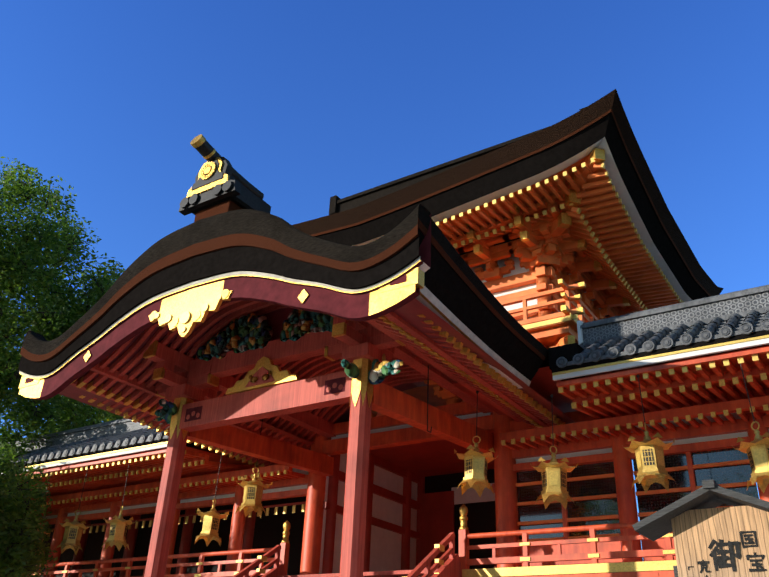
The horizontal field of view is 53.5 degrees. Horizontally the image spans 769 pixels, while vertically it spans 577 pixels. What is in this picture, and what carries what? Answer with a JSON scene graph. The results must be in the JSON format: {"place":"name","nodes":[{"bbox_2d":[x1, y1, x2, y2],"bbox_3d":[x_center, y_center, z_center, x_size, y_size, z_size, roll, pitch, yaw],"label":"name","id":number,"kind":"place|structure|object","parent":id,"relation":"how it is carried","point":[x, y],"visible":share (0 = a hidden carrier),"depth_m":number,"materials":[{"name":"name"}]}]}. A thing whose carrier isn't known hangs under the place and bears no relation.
{"place":"outdoors","nodes":[
{"label":"outdoors","id":0,"kind":"place"},
{"bbox_2d":[1,420,313,576],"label":"corridor","id":1,"kind":"object","parent":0,"point":[284,495],"visible":0.54,"depth_m":24.71,"materials":[{"name":"red paint"}]},
{"bbox_2d":[30,472,52,555],"bbox_3d":[-10.543,6.917,23.437,0.859,2.534,0.896,-17,-33,29],"label":"hanging lantern","id":2,"kind":"object","parent":1,"relation":"hanging from","point":[41,528],"visible":0.17,"depth_m":23.06,"materials":[{"name":"metal"}]},
{"bbox_2d":[55,466,91,554],"bbox_3d":[-9.019,6.491,22.509,0.961,2.516,0.896,-15,-33,30],"label":"hanging lantern","id":3,"kind":"object","parent":1,"relation":"hanging from","point":[73,531],"visible":1,"depth_m":22.03,"materials":[{"name":"metal"}]},
{"bbox_2d":[8,418,194,465],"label":"tile roof","id":4,"kind":"structure","parent":1,"relation":"on","point":[102,436],"depth_m":24.96,"materials":[{"name":"grey tile"}]},
{"bbox_2d":[102,466,136,550],"bbox_3d":[-7.419,6.089,21.619,0.936,2.502,0.865,-15,-31,30],"label":"hanging lantern","id":5,"kind":"object","parent":1,"relation":"hanging from","point":[119,524],"visible":0.98,"depth_m":21.16,"materials":[{"name":"metal"}]},
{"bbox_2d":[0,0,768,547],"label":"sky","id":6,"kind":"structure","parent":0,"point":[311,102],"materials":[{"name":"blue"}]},
{"bbox_2d":[453,331,768,566],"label":"corridor","id":7,"kind":"object","parent":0,"point":[695,402],"visible":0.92,"depth_m":16.26,"materials":[{"name":"red paint"}]},
{"bbox_2d":[623,374,674,492],"bbox_3d":[4.894,2.639,14.288,0.969,2.196,0.906,-16,-34,29],"label":"hanging lantern","id":8,"kind":"object","parent":7,"relation":"hanging from","point":[649,453],"visible":1,"depth_m":13.90,"materials":[{"name":"metal"}]},
{"bbox_2d":[548,285,768,380],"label":"tile roof","id":9,"kind":"structure","parent":7,"relation":"on","point":[728,315],"depth_m":15.76,"materials":[{"name":"grey tile"}]},
{"bbox_2d":[732,359,768,492],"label":"hanging lantern","id":10,"kind":"object","parent":7,"relation":"hanging from","point":[756,449],"visible":0.96,"depth_m":12.95,"materials":[{"name":"metal"}]},
{"label":"ground","id":11,"kind":"structure","parent":0,"visible":0},
{"bbox_2d":[0,437,57,576],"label":"shrub","id":12,"kind":"object","parent":11,"relation":"on","point":[18,556],"visible":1,"depth_m":21.61,"materials":[{"name":"green plant"}]},
{"bbox_2d":[0,156,124,526],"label":"tree","id":13,"kind":"object","parent":11,"relation":"on","point":[23,256],"visible":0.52,"depth_m":29.25,"materials":[{"name":"green plant"}]},
{"bbox_2d":[49,395,123,431],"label":"tree behind corridor","id":14,"kind":"object","parent":11,"relation":"on","point":[83,415],"depth_m":42.96,"materials":[{"name":"green plant"}]},
{"bbox_2d":[632,479,768,576],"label":"wooden signboard","id":15,"kind":"object","parent":11,"relation":"on","point":[710,539],"visible":1,"depth_m":4.87,"materials":[{"name":"brown wood"}]},
{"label":"stone terrace","id":16,"kind":"structure","parent":11,"relation":"on","visible":0},
{"bbox_2d":[143,307,493,576],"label":"porch pillars and beams","id":17,"kind":"structure","parent":16,"relation":"on","point":[258,348],"depth_m":16.30,"materials":[{"name":"red wood"}]},
{"bbox_2d":[18,267,564,466],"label":"porch gable and rafters","id":18,"kind":"structure","parent":17,"relation":"on","point":[184,314],"depth_m":16.06,"materials":[{"name":"red wood"}]},
{"bbox_2d":[18,204,575,463],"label":"porch roof","id":19,"kind":"structure","parent":18,"relation":"on","point":[457,300],"depth_m":14.53,"materials":[{"name":"brown wood"}]},
{"bbox_2d":[195,449,228,545],"bbox_3d":[-4.353,5.247,19.710,0.859,2.624,0.882,-15,-33,30],"label":"hanging lantern","id":20,"kind":"object","parent":19,"relation":"hanging from","point":[212,517],"visible":0.9,"depth_m":19.19,"materials":[{"name":"metal"}]},
{"bbox_2d":[178,134,270,221],"bbox_3d":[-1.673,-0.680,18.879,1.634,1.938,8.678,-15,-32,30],"label":"ridge ornament","id":21,"kind":"object","parent":19,"relation":"on","point":[221,184],"visible":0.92,"depth_m":16.13,"materials":[{"name":"black tile"}]},
{"bbox_2d":[235,419,272,517],"bbox_3d":[-3.231,4.362,19.387,0.846,2.735,0.940,-15,-33,30],"label":"hanging lantern","id":22,"kind":"object","parent":19,"relation":"hanging from","point":[254,487],"visible":0.98,"depth_m":18.86,"materials":[{"name":"metal"}]},
{"bbox_2d":[427,365,431,432],"bbox_3d":[0.965,2.339,16.239,0.121,1.517,0.024,-15,-32,30],"label":"lantern hook","id":23,"kind":"object","parent":19,"relation":"hanging from","point":[427,400],"visible":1,"depth_m":16.26,"materials":[{"name":"metal"}]},
{"bbox_2d":[454,390,497,496],"bbox_3d":[1.944,3.207,16.126,0.916,2.225,0.935,-14,-34,31],"label":"hanging lantern","id":24,"kind":"object","parent":19,"relation":"hanging from","point":[477,461],"visible":1,"depth_m":15.71,"materials":[{"name":"metal"}]},
{"bbox_2d":[532,394,577,509],"bbox_3d":[3.352,3.179,15.146,0.883,2.244,0.926,-13,-32,31],"label":"hanging lantern","id":25,"kind":"object","parent":19,"relation":"hanging from","point":[554,478],"visible":1,"depth_m":14.74,"materials":[{"name":"metal"}]},
{"bbox_2d":[28,504,676,576],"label":"veranda floor and railing","id":26,"kind":"structure","parent":16,"relation":"on","point":[595,568],"depth_m":15.78,"materials":[{"name":"red wood"}]},
{"bbox_2d":[232,532,460,576],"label":"porch stairs","id":27,"kind":"structure","parent":26,"relation":"attached to","point":[450,566],"depth_m":16.48,"materials":[{"name":"red wood"}]},
{"bbox_2d":[300,402,518,574],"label":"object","id":28,"kind":"structure","parent":26,"relation":"on","point":[416,499],"depth_m":22.93,"materials":[{"name":"red paint"}]},
{"bbox_2d":[371,173,635,416],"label":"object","id":29,"kind":"object","parent":28,"relation":"on","point":[545,286],"visible":0.27,"depth_m":20.40,"materials":[{"name":"orange wood"}]},
{"bbox_2d":[436,148,682,312],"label":"roof eaves","id":30,"kind":"object","parent":29,"relation":"on","point":[618,251],"visible":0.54,"depth_m":19.84,"materials":[{"name":"orange wood"}]},
{"bbox_2d":[292,89,723,316],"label":"roof","id":31,"kind":"structure","parent":28,"relation":"on","point":[448,190],"depth_m":19.53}
]}

